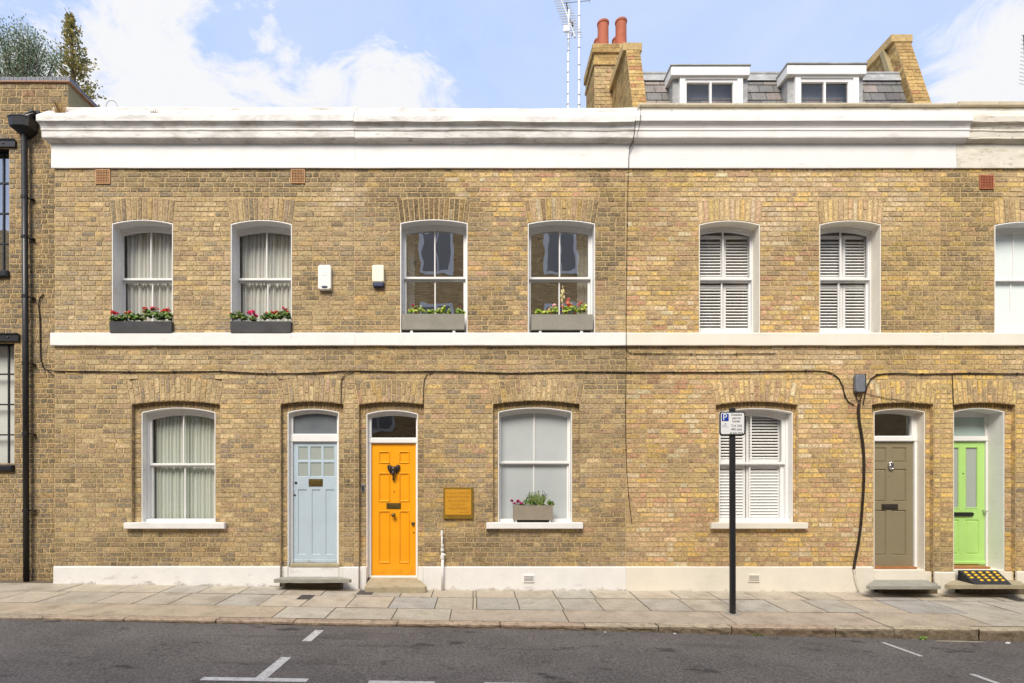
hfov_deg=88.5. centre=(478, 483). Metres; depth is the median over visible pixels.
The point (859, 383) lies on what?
junction box
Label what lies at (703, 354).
wall cable
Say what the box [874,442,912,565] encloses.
front door
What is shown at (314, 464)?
front door
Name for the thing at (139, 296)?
curtain
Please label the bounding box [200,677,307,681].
road marking
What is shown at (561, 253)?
sash window
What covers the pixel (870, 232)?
sash window
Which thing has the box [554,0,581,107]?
tv aerial
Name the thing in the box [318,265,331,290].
alarm box
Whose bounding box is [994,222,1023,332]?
sash window
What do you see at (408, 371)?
wall cable
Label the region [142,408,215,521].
sash window
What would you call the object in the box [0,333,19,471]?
steel window
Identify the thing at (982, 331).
terraced house
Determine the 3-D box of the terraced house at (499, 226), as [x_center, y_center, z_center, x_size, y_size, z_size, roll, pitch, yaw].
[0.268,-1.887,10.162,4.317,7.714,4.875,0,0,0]
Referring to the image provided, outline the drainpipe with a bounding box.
[7,109,39,581]
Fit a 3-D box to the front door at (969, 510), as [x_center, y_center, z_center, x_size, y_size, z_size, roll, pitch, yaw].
[7.700,0.316,8.327,0.722,1.969,0.110,0,0,0]
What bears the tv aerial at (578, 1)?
on the terraced house at (499, 226)
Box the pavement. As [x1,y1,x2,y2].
[0,580,1023,626]
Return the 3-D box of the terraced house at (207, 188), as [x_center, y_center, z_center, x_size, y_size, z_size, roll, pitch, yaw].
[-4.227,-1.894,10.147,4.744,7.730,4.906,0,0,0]
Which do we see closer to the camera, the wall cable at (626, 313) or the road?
the road
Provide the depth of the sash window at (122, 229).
8.17 m
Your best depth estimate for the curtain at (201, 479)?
8.33 m
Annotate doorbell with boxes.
[361,484,364,491]
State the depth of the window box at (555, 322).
7.97 m
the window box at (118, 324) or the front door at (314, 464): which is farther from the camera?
the front door at (314, 464)
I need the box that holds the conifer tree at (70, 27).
[48,9,106,106]
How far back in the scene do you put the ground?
7.38 m
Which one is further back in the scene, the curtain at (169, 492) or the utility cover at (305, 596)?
the curtain at (169, 492)
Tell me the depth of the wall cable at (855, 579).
7.94 m
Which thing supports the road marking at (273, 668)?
on the road
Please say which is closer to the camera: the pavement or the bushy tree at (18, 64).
the pavement
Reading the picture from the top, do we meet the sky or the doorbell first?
the sky
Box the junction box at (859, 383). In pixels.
[853,374,865,392]
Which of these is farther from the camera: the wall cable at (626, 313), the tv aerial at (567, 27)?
the tv aerial at (567, 27)
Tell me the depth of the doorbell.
8.05 m
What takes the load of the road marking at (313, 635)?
on the road
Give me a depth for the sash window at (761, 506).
8.29 m
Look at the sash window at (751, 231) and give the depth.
8.28 m
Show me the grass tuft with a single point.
(58, 108)
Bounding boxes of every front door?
[293,443,336,562]
[372,444,415,575]
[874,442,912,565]
[954,442,987,565]
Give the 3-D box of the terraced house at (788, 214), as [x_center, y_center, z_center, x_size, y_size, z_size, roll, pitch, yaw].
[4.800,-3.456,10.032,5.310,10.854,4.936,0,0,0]
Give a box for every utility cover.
[297,595,314,598]
[358,590,372,594]
[1000,596,1023,600]
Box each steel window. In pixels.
[0,138,16,277]
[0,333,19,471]
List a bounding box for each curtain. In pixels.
[127,233,171,320]
[155,415,188,518]
[189,416,214,518]
[241,233,290,320]
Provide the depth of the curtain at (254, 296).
8.31 m
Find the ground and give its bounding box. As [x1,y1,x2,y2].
[42,617,979,639]
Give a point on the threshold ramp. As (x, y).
(985, 577)
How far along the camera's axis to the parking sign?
6.76 m
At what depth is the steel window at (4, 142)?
8.37 m
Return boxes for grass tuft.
[46,92,70,112]
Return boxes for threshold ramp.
[958,570,1011,584]
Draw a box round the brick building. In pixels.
[0,77,97,580]
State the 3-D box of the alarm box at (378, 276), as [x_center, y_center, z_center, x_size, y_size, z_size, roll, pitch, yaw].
[-1.518,-3.152,7.965,0.179,0.326,0.070,0,0,0]
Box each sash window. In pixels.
[112,220,172,321]
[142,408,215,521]
[231,220,291,321]
[400,219,466,332]
[498,408,571,521]
[528,220,594,332]
[699,221,759,332]
[719,408,792,521]
[819,221,880,332]
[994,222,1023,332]
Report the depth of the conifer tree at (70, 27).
13.89 m
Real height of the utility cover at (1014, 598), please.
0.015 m
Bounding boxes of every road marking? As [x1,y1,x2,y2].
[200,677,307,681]
[256,657,290,677]
[302,630,323,640]
[368,680,434,682]
[881,642,921,655]
[970,674,998,682]
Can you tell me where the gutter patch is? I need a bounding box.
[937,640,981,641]
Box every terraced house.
[36,107,356,589]
[354,107,636,593]
[584,17,972,593]
[940,101,1023,594]
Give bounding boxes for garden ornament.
[560,286,564,312]
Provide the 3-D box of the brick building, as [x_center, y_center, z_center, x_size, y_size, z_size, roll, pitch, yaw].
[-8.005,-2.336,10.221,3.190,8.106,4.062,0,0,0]
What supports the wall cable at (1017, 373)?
attached to the terraced house at (982, 331)
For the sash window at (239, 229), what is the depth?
8.18 m
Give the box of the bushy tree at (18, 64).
[0,14,68,76]
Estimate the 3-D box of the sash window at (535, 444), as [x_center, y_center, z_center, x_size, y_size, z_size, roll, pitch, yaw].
[0.875,-0.250,8.170,1.135,1.849,0.210,0,0,0]
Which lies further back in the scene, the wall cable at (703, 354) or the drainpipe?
the drainpipe
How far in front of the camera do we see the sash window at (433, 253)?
8.19 m
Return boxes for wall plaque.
[443,487,472,518]
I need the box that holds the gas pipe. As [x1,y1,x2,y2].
[440,530,445,590]
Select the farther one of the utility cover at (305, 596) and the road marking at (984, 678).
the utility cover at (305, 596)
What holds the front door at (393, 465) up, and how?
in the terraced house at (499, 226)
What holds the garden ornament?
in the window box at (555, 322)
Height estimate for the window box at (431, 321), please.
0.469 m
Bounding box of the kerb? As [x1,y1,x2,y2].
[0,614,1023,641]
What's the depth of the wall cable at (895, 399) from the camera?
7.98 m
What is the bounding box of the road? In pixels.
[0,619,1023,682]
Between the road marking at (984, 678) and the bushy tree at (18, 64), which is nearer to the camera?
the road marking at (984, 678)
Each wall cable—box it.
[38,294,853,404]
[625,112,640,522]
[626,348,775,354]
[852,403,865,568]
[853,569,859,590]
[863,372,1023,404]
[866,393,921,404]
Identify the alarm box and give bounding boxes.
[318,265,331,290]
[372,265,384,287]
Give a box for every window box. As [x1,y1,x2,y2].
[109,306,173,332]
[229,307,291,332]
[402,304,464,332]
[510,490,554,521]
[530,298,592,332]
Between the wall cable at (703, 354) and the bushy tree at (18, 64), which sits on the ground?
the bushy tree at (18, 64)
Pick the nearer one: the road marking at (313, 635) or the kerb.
the road marking at (313, 635)
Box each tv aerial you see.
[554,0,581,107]
[565,0,589,107]
[1019,35,1023,84]
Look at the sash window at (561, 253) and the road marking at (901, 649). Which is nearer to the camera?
the road marking at (901, 649)
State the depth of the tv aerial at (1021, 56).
10.66 m
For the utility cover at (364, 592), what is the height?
0.012 m
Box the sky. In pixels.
[0,0,1023,108]
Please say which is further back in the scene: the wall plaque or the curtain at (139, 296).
the curtain at (139, 296)
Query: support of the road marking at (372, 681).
on the road
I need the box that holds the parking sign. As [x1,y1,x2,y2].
[719,408,744,614]
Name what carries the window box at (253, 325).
attached to the terraced house at (207, 188)
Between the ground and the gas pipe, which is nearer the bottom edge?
the ground

